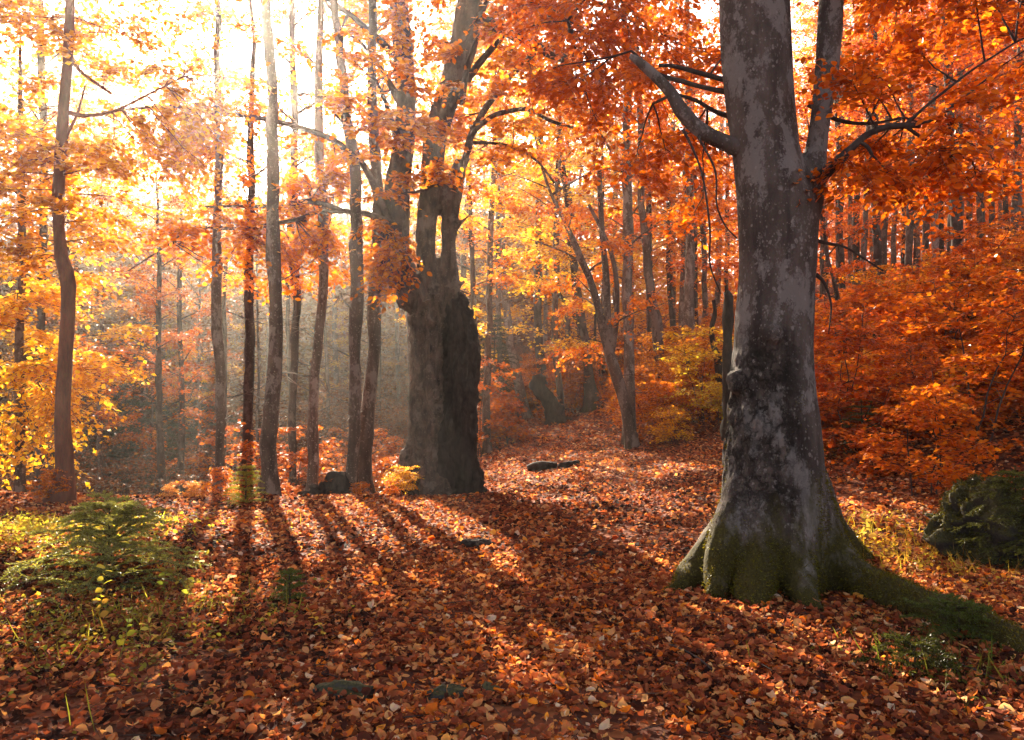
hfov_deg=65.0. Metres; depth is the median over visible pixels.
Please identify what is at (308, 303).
wood
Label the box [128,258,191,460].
beech tree
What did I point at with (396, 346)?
beech tree
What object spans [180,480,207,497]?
beech sapling
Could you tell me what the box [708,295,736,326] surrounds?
beech sapling
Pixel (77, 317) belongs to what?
beech tree
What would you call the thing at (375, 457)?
beech sapling
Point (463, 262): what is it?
beech tree
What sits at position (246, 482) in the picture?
spruce sapling
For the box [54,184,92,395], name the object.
beech tree
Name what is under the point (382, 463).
beech sapling
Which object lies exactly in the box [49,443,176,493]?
twiggy shrub
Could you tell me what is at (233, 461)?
twiggy shrub
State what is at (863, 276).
beech sapling
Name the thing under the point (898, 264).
beech sapling
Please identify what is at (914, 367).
beech sapling
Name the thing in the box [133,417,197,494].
spruce tree
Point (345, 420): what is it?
twiggy shrub
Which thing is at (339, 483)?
boulder
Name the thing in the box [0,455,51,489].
twiggy shrub
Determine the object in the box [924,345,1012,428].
beech sapling
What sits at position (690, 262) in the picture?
beech tree
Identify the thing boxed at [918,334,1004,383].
beech sapling
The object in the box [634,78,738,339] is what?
beech tree
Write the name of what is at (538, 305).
beech tree
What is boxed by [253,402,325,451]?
twiggy shrub
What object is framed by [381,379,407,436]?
twiggy shrub
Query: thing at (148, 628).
weed
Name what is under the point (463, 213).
beech tree
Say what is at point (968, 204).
beech tree
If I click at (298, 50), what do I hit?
beech tree
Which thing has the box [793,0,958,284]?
beech tree
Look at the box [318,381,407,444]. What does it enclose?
twiggy shrub
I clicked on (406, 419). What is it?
twiggy shrub
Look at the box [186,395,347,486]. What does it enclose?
twiggy shrub
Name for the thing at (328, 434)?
twiggy shrub
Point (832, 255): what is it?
wood
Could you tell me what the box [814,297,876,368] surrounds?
beech sapling
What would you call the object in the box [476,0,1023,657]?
beech tree
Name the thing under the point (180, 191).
beech tree
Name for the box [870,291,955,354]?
beech sapling
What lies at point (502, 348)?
spruce tree
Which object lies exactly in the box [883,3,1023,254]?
beech tree
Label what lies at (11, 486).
twiggy shrub
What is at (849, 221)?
beech tree
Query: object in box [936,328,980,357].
beech sapling
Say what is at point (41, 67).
beech tree
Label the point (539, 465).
dark stone
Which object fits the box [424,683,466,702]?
dark stone
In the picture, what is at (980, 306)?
beech sapling
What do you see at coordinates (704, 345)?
beech sapling
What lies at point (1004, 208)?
beech tree
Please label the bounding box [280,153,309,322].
beech tree
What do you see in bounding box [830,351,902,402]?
beech sapling
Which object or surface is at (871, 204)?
beech tree
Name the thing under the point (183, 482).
beech sapling
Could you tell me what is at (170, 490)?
beech sapling
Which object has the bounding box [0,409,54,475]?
twiggy shrub
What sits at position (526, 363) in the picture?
beech sapling
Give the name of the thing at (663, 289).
wood
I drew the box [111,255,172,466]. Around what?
beech tree
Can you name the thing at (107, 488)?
undergrowth
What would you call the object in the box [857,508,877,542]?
weed
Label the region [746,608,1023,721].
ground plants
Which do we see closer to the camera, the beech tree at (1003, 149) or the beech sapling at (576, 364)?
the beech sapling at (576, 364)
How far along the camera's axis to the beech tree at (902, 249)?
45.12 m
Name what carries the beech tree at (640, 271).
on the ground
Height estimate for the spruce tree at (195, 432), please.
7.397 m
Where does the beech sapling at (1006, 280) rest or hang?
on the ground
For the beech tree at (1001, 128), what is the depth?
42.14 m
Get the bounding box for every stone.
[312,679,374,701]
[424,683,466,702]
[460,538,495,547]
[481,681,498,695]
[527,461,556,471]
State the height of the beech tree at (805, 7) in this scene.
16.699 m
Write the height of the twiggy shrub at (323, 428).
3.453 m
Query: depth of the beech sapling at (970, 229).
17.39 m
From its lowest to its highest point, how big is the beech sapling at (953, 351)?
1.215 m
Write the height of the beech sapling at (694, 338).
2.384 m
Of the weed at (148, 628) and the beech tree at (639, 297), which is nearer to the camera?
the weed at (148, 628)
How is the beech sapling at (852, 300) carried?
on the ground
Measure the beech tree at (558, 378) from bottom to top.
13.266 m
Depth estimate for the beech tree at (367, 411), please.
13.54 m
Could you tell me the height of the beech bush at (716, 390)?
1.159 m
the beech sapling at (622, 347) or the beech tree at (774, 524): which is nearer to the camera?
the beech tree at (774, 524)
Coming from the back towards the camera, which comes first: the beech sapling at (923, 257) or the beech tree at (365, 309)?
the beech tree at (365, 309)
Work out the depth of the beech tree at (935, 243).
31.21 m
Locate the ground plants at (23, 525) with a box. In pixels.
[0,507,300,621]
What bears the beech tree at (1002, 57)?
on the ground
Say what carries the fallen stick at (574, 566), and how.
on the fallen leaves
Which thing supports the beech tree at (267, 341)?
on the ground
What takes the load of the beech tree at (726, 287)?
on the ground
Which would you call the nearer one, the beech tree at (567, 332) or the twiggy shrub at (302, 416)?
the twiggy shrub at (302, 416)
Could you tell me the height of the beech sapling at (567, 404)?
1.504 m
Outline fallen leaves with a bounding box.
[0,252,1023,739]
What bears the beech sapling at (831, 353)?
on the ground
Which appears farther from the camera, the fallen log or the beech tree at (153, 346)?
the beech tree at (153, 346)
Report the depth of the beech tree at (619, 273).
33.45 m
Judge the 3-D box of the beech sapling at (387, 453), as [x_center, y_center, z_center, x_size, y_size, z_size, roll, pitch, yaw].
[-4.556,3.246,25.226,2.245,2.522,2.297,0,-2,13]
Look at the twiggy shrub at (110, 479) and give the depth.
19.52 m
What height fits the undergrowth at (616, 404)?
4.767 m
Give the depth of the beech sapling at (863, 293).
19.23 m
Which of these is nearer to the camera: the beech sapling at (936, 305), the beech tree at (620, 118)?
the beech sapling at (936, 305)
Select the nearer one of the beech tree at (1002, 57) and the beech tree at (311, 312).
the beech tree at (1002, 57)
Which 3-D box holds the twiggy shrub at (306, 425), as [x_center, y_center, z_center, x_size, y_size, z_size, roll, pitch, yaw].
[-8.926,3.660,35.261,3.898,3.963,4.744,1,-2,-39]
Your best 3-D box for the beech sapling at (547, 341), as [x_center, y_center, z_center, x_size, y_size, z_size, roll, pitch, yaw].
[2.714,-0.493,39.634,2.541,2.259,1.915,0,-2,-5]
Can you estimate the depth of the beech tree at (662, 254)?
33.19 m
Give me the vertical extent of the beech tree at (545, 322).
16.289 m
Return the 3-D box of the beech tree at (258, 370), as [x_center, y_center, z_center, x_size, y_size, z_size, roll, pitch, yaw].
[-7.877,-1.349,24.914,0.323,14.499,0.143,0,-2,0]
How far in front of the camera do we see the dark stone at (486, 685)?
4.11 m
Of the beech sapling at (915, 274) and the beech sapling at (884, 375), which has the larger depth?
the beech sapling at (915, 274)
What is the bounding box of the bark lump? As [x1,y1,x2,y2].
[583,550,603,555]
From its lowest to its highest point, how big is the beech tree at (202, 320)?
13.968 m
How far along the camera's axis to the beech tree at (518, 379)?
30.93 m
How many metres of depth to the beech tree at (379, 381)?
30.41 m
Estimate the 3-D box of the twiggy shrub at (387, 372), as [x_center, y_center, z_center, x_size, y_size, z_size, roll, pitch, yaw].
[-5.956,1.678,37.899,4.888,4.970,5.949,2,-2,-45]
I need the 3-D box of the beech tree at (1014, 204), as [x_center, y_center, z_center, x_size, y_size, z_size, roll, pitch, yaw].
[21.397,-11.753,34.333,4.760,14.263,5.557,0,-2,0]
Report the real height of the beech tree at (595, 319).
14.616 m
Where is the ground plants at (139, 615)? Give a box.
[0,557,354,737]
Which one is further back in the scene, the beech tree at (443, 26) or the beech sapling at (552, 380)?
the beech sapling at (552, 380)
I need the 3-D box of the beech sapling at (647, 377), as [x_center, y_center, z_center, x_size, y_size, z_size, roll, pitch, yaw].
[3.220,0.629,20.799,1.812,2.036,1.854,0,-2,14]
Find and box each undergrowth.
[0,443,478,494]
[594,341,720,441]
[814,249,1023,506]
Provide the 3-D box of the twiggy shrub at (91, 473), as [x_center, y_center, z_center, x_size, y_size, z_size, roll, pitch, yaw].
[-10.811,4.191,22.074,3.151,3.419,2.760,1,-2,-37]
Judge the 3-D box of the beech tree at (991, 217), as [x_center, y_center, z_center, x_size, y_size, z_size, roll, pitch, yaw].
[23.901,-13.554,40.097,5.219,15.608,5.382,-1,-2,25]
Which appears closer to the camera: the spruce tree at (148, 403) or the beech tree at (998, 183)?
the spruce tree at (148, 403)
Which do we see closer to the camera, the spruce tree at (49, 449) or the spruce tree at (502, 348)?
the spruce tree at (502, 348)
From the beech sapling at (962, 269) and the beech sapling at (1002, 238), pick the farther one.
the beech sapling at (1002, 238)
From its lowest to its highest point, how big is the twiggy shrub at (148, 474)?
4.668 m
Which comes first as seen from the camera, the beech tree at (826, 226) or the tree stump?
the tree stump
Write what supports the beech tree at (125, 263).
on the ground
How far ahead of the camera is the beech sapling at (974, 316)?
16.79 m
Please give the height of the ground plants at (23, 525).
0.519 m
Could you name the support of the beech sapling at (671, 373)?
on the ground
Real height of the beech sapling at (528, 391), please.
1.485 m
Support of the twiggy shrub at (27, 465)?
on the ground
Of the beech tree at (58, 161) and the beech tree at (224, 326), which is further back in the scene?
the beech tree at (224, 326)
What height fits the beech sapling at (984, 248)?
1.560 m
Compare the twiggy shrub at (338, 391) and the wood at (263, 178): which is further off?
the wood at (263, 178)
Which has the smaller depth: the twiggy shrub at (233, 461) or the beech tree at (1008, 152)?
the twiggy shrub at (233, 461)
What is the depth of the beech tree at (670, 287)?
33.05 m
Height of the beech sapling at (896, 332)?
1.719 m
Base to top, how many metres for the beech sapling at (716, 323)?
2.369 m
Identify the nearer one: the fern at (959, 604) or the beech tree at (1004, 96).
the fern at (959, 604)
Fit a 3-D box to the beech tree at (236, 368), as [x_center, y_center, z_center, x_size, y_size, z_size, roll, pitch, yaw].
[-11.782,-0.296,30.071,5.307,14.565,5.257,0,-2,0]
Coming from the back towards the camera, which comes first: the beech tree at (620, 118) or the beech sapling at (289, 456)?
the beech tree at (620, 118)
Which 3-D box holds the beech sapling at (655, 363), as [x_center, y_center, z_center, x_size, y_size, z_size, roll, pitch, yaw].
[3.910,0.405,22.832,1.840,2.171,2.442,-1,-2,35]
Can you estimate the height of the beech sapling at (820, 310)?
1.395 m
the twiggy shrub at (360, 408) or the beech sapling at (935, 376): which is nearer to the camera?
the beech sapling at (935, 376)
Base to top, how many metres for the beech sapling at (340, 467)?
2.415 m
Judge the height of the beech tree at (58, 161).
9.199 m
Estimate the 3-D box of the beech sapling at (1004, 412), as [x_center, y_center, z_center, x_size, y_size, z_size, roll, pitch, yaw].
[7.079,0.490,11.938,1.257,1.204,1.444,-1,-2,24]
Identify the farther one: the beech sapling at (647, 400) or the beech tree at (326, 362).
the beech tree at (326, 362)
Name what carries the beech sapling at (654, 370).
on the ground
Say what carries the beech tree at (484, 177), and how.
on the ground
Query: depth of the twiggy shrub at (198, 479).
21.49 m
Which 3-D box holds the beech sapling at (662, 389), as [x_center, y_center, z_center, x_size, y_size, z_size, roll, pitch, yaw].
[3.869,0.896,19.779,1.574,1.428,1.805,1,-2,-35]
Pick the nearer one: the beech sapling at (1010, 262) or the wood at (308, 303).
the beech sapling at (1010, 262)
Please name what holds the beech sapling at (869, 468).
on the ground
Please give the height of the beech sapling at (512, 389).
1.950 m
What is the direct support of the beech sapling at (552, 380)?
on the ground
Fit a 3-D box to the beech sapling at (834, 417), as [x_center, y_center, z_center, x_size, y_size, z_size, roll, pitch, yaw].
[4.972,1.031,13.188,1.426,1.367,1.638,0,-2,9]
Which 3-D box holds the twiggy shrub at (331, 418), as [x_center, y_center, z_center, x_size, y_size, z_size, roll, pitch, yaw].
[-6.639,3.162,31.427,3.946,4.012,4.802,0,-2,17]
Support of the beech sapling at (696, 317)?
on the ground
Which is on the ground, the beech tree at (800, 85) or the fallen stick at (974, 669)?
the beech tree at (800, 85)
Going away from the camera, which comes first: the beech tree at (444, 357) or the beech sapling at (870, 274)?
the beech tree at (444, 357)
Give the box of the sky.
[0,0,1023,299]
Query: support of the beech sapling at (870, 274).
on the ground
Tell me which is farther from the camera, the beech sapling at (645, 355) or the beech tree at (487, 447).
the beech sapling at (645, 355)
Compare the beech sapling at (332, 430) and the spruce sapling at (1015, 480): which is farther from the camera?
the beech sapling at (332, 430)
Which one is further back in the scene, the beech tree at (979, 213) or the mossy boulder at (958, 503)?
the beech tree at (979, 213)
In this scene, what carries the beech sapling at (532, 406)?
on the ground
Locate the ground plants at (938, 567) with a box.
[843,506,1023,597]
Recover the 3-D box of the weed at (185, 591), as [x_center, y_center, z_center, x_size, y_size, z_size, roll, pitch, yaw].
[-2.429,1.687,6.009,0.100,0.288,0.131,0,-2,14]
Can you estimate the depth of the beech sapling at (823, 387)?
12.35 m
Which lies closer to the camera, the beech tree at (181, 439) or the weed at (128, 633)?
the weed at (128, 633)
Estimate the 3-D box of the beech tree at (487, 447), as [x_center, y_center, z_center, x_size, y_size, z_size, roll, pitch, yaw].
[-0.706,-3.975,23.205,5.333,13.258,5.496,0,-2,0]
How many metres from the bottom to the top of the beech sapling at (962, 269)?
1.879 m
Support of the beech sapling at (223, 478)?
on the ground
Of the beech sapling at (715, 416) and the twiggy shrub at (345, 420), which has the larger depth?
the twiggy shrub at (345, 420)
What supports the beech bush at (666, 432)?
on the ground
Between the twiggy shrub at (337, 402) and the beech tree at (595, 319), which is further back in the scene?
the beech tree at (595, 319)
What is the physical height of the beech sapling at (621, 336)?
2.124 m
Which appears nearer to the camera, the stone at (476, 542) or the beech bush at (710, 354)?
the stone at (476, 542)
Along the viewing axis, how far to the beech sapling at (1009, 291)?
12.56 m
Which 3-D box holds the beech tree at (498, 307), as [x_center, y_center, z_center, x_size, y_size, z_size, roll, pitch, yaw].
[-0.933,-6.081,29.868,5.674,17.155,6.508,1,-2,-42]
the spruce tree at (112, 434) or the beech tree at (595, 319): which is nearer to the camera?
the spruce tree at (112, 434)
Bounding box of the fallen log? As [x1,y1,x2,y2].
[558,460,579,467]
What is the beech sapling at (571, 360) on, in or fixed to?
on the ground
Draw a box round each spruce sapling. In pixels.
[0,490,211,616]
[219,463,268,508]
[268,567,311,606]
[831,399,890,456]
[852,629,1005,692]
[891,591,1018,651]
[946,466,1023,569]
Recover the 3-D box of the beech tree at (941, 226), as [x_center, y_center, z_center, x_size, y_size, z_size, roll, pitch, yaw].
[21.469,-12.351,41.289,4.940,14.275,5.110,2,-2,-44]
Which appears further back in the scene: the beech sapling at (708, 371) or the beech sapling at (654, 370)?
the beech sapling at (654, 370)
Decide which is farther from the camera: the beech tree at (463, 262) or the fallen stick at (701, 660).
the beech tree at (463, 262)
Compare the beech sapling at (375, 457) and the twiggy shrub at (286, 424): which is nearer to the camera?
the beech sapling at (375, 457)
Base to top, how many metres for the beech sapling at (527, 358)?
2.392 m
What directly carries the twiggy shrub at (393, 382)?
on the ground
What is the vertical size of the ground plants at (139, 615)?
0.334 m
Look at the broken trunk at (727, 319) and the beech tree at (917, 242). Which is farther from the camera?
the beech tree at (917, 242)
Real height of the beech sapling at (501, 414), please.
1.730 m
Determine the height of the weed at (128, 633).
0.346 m
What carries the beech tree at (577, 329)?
on the ground
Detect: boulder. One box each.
[297,471,352,497]
[921,472,1023,567]
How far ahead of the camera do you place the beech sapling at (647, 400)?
21.44 m
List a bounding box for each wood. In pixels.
[0,17,526,345]
[0,186,549,461]
[440,38,738,345]
[645,0,1023,315]
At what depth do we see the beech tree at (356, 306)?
13.15 m
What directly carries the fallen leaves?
on the ground
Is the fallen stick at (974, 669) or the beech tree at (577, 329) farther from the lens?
the beech tree at (577, 329)
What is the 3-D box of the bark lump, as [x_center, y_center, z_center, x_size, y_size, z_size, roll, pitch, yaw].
[0.805,1.807,7.855,0.221,0.093,0.135,0,-2,0]
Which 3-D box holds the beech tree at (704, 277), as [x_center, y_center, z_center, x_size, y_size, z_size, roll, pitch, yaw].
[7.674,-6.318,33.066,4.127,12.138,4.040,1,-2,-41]
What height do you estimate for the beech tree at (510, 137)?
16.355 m
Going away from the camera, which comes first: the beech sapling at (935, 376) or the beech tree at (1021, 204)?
the beech sapling at (935, 376)
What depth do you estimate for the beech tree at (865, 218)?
30.77 m
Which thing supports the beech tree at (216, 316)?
on the ground
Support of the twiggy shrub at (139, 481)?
on the ground
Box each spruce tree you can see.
[8,371,90,478]
[73,345,155,494]
[79,305,188,488]
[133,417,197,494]
[163,367,229,492]
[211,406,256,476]
[478,310,525,435]
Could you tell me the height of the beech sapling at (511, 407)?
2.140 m
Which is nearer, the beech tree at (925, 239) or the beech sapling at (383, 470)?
the beech sapling at (383, 470)
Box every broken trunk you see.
[709,300,721,414]
[720,290,733,440]
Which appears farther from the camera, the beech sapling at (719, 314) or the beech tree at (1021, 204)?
the beech tree at (1021, 204)
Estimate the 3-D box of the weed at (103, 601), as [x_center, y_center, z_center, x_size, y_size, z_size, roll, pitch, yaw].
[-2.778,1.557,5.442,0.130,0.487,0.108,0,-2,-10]
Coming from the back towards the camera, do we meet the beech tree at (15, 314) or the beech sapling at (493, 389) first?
the beech sapling at (493, 389)
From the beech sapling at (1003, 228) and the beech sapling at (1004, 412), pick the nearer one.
the beech sapling at (1004, 412)
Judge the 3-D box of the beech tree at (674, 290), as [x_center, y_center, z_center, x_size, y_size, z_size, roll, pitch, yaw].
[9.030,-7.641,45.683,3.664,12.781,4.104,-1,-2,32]
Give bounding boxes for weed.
[92,564,110,623]
[116,603,138,661]
[139,612,157,653]
[157,567,173,592]
[181,577,194,602]
[308,612,328,638]
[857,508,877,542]
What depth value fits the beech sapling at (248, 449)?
17.11 m
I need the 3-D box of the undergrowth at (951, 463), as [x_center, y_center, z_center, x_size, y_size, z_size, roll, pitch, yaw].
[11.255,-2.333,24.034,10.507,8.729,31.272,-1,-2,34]
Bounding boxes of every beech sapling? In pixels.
[22,467,70,497]
[158,482,180,498]
[169,475,244,492]
[175,432,304,486]
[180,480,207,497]
[198,474,287,491]
[200,419,346,493]
[205,466,240,498]
[226,442,307,494]
[281,482,301,496]
[297,447,347,484]
[298,469,328,490]
[318,427,403,464]
[339,428,402,457]
[349,481,369,494]
[372,444,401,460]
[372,454,399,475]
[372,457,396,492]
[373,454,398,485]
[375,476,400,495]
[379,464,423,494]
[385,447,401,459]
[477,356,532,455]
[477,391,536,445]
[478,384,527,441]
[480,364,511,396]
[491,377,533,413]
[519,352,553,380]
[520,347,562,373]
[520,357,561,408]
[523,378,553,401]
[528,392,536,411]
[532,386,577,419]
[533,367,583,410]
[540,340,601,395]
[543,339,573,353]
[562,350,606,396]
[562,363,602,411]
[577,343,623,391]
[578,347,617,371]
[598,331,643,366]
[598,341,623,373]
[604,365,666,426]
[615,349,681,415]
[633,325,693,383]
[635,358,683,386]
[635,377,695,427]
[636,387,668,423]
[638,346,666,369]
[640,336,684,367]
[645,375,697,406]
[655,362,703,413]
[673,326,733,408]
[674,325,733,388]
[689,345,732,397]
[692,316,734,369]
[695,305,722,341]
[695,314,721,330]
[698,388,721,424]
[701,311,734,344]
[707,331,733,367]
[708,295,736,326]
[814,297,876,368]
[814,303,917,422]
[814,335,862,368]
[814,362,837,395]
[814,363,931,461]
[815,298,835,320]
[816,265,931,339]
[816,355,882,421]
[817,391,869,455]
[819,402,860,455]
[826,278,894,353]
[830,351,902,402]
[832,284,860,300]
[840,295,861,309]
[840,430,917,480]
[851,362,909,401]
[852,271,897,327]
[859,266,1023,455]
[859,367,1001,498]
[860,308,955,373]
[862,253,1023,362]
[863,279,963,377]
[867,337,960,430]
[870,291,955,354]
[872,303,929,373]
[891,262,915,284]
[896,278,930,302]
[901,262,923,281]
[914,209,1023,319]
[914,354,1011,410]
[915,242,957,290]
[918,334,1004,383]
[919,241,1023,326]
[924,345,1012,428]
[925,318,984,358]
[936,262,1023,331]
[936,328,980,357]
[938,285,1023,333]
[944,369,1023,430]
[945,343,1023,393]
[946,336,1020,384]
[963,218,1023,257]
[965,243,1010,264]
[969,288,1023,396]
[970,240,1023,299]
[970,266,1023,363]
[979,220,1017,249]
[987,259,1023,311]
[988,283,1023,376]
[995,229,1019,249]
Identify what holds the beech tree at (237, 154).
on the ground
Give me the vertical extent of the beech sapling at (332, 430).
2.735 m
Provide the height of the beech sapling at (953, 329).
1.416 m
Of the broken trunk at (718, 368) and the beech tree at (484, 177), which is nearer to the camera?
the broken trunk at (718, 368)
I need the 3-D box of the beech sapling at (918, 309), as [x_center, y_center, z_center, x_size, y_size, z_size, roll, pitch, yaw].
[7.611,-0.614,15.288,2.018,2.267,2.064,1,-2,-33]
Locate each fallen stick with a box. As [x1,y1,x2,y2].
[555,560,588,573]
[668,643,712,669]
[959,663,993,678]
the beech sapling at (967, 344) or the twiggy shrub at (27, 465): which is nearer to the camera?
the beech sapling at (967, 344)
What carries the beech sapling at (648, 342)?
on the ground
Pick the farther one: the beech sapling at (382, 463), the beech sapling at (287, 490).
the beech sapling at (382, 463)
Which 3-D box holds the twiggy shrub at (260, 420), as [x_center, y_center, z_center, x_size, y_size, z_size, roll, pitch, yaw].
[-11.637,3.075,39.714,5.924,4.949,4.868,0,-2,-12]
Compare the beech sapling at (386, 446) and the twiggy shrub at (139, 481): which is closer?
the beech sapling at (386, 446)
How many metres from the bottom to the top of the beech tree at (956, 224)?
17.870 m
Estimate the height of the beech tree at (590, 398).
15.348 m
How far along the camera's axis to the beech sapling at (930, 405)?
9.59 m
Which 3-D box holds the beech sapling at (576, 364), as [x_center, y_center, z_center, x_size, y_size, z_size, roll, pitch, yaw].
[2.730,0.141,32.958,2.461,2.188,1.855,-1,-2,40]
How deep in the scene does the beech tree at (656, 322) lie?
25.00 m
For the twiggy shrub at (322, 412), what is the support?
on the ground
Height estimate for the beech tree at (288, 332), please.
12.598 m
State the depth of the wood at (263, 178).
68.69 m
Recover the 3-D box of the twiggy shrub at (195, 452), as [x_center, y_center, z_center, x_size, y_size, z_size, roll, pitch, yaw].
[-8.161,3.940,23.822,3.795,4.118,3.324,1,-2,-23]
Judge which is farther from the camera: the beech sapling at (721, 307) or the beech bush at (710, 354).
the beech sapling at (721, 307)
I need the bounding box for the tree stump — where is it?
[529,373,572,424]
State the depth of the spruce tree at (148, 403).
35.97 m
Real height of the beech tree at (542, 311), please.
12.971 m
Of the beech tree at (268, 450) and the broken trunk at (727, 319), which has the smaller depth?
the beech tree at (268, 450)
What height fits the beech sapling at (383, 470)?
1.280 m
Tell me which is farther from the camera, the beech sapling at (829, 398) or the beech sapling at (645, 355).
the beech sapling at (645, 355)
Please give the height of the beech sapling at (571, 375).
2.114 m
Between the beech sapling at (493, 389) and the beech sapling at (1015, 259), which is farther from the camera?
the beech sapling at (493, 389)
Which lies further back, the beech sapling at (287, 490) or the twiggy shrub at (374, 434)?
the twiggy shrub at (374, 434)
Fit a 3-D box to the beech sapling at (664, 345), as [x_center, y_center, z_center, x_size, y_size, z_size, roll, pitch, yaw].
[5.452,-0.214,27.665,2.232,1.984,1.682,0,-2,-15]
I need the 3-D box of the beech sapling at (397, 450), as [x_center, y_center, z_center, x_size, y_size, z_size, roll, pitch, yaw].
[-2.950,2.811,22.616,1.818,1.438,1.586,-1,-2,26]
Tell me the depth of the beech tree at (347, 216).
48.37 m
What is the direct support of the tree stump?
on the ground
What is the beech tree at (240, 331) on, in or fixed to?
on the ground
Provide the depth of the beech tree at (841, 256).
32.68 m
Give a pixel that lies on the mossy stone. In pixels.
(342, 684)
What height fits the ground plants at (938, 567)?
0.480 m
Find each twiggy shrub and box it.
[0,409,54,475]
[0,451,90,491]
[0,454,80,491]
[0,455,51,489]
[0,475,35,489]
[43,416,214,497]
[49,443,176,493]
[75,444,156,494]
[75,463,152,494]
[82,449,200,495]
[85,449,194,492]
[89,461,152,495]
[94,467,192,495]
[137,474,185,492]
[170,436,260,488]
[184,437,258,490]
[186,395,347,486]
[191,464,301,491]
[226,453,253,465]
[230,388,322,452]
[253,386,406,465]
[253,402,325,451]
[255,404,306,453]
[259,390,383,466]
[278,410,339,449]
[278,415,380,451]
[280,429,347,490]
[298,399,389,448]
[298,400,375,449]
[305,378,407,460]
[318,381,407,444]
[324,416,402,455]
[327,409,407,465]
[332,355,408,435]
[335,371,407,430]
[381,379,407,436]
[385,382,408,441]
[392,403,407,440]
[397,402,407,437]
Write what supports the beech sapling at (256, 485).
on the ground
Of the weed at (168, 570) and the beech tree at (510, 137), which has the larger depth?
the beech tree at (510, 137)
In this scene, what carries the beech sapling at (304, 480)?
on the ground
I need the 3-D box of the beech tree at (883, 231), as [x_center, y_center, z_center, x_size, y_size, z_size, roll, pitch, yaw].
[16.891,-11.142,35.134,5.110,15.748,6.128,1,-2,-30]
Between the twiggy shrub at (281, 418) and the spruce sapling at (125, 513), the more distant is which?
the twiggy shrub at (281, 418)
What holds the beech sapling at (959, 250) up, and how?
on the ground
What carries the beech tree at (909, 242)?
on the ground
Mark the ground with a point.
(592, 710)
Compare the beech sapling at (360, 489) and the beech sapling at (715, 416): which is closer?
the beech sapling at (360, 489)
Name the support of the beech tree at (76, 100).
on the ground
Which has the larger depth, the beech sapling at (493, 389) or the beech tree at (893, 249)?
the beech tree at (893, 249)
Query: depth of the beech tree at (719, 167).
45.94 m
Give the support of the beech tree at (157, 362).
on the ground
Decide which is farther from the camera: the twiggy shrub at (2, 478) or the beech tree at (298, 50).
the twiggy shrub at (2, 478)
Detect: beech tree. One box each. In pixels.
[0,0,177,490]
[0,0,301,504]
[0,28,155,494]
[0,173,154,470]
[0,216,54,457]
[0,281,84,470]
[1,70,207,492]
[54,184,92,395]
[78,128,215,498]
[85,189,127,341]
[87,217,213,488]
[93,186,133,347]
[102,0,589,497]
[103,187,242,494]
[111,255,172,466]
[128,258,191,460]
[139,179,264,481]
[148,0,342,493]
[158,0,315,493]
[159,128,193,296]
[173,197,240,416]
[177,0,422,493]
[196,0,372,490]
[222,116,228,468]
[226,260,267,378]
[228,264,309,392]
[230,144,259,365]
[234,0,334,496]
[252,0,381,494]
[255,122,260,479]
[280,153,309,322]
[281,143,297,484]
[290,189,339,372]
[300,254,365,432]
[307,1,520,422]
[308,0,450,493]
[323,165,329,437]
[328,185,405,397]
[328,189,385,335]
[366,281,406,420]
[376,301,380,440]
[395,124,530,358]
[410,0,534,455]
[410,25,578,455]
[412,154,480,280]
[416,7,588,398]
[438,111,474,255]
[447,41,567,419]
[462,94,642,415]
[462,126,509,328]
[467,0,673,449]
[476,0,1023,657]
[476,41,609,412]
[495,104,607,352]
[499,30,642,412]
[504,91,529,305]
[517,115,606,353]
[524,142,587,339]
[541,0,707,379]
[542,0,725,444]
[544,80,639,339]
[545,141,620,355]
[559,112,659,388]
[572,92,663,359]
[579,63,678,371]
[590,113,684,365]
[592,137,654,335]
[604,92,685,361]
[606,0,738,370]
[612,5,736,344]
[632,18,732,344]
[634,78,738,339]
[635,121,701,338]
[659,67,737,340]
[682,85,737,291]
[697,103,738,318]
[705,126,738,241]
[790,0,929,293]
[792,1,936,287]
[793,0,869,297]
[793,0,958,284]
[794,3,903,296]
[794,83,903,367]
[797,93,870,292]
[801,3,924,272]
[805,7,882,288]
[819,23,893,288]
[828,3,899,277]
[828,11,942,276]
[840,0,1001,250]
[841,0,992,265]
[842,6,975,265]
[843,0,1005,256]
[847,10,967,279]
[856,0,994,272]
[869,16,982,268]
[881,0,1023,248]
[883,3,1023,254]
[900,86,923,266]
[901,63,985,256]
[903,34,975,245]
[937,3,1011,246]
[939,0,1023,244]
[953,0,1023,235]
[954,0,1005,250]
[957,1,1017,236]
[963,43,1023,241]
[968,0,1023,230]
[980,0,1023,73]
[981,2,1022,116]
[984,7,1023,196]
[997,0,1023,240]
[1000,35,1023,173]
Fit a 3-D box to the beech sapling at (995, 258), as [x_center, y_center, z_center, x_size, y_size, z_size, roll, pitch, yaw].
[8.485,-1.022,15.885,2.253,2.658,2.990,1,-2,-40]
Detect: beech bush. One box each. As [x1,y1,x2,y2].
[645,405,694,443]
[653,322,733,422]
[690,379,722,425]
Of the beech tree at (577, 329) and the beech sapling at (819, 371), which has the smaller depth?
the beech sapling at (819, 371)
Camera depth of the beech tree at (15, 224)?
40.78 m
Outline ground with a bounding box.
[0,198,1023,739]
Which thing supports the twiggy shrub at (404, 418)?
on the ground
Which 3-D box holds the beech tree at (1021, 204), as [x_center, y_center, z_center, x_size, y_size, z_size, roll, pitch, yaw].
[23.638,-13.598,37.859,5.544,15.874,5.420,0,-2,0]
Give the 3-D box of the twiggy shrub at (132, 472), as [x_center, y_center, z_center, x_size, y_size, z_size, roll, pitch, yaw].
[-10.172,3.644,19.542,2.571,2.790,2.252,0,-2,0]
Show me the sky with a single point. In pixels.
(242, 49)
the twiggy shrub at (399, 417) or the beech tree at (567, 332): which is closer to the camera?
the twiggy shrub at (399, 417)
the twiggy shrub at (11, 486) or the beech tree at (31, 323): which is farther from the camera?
the beech tree at (31, 323)

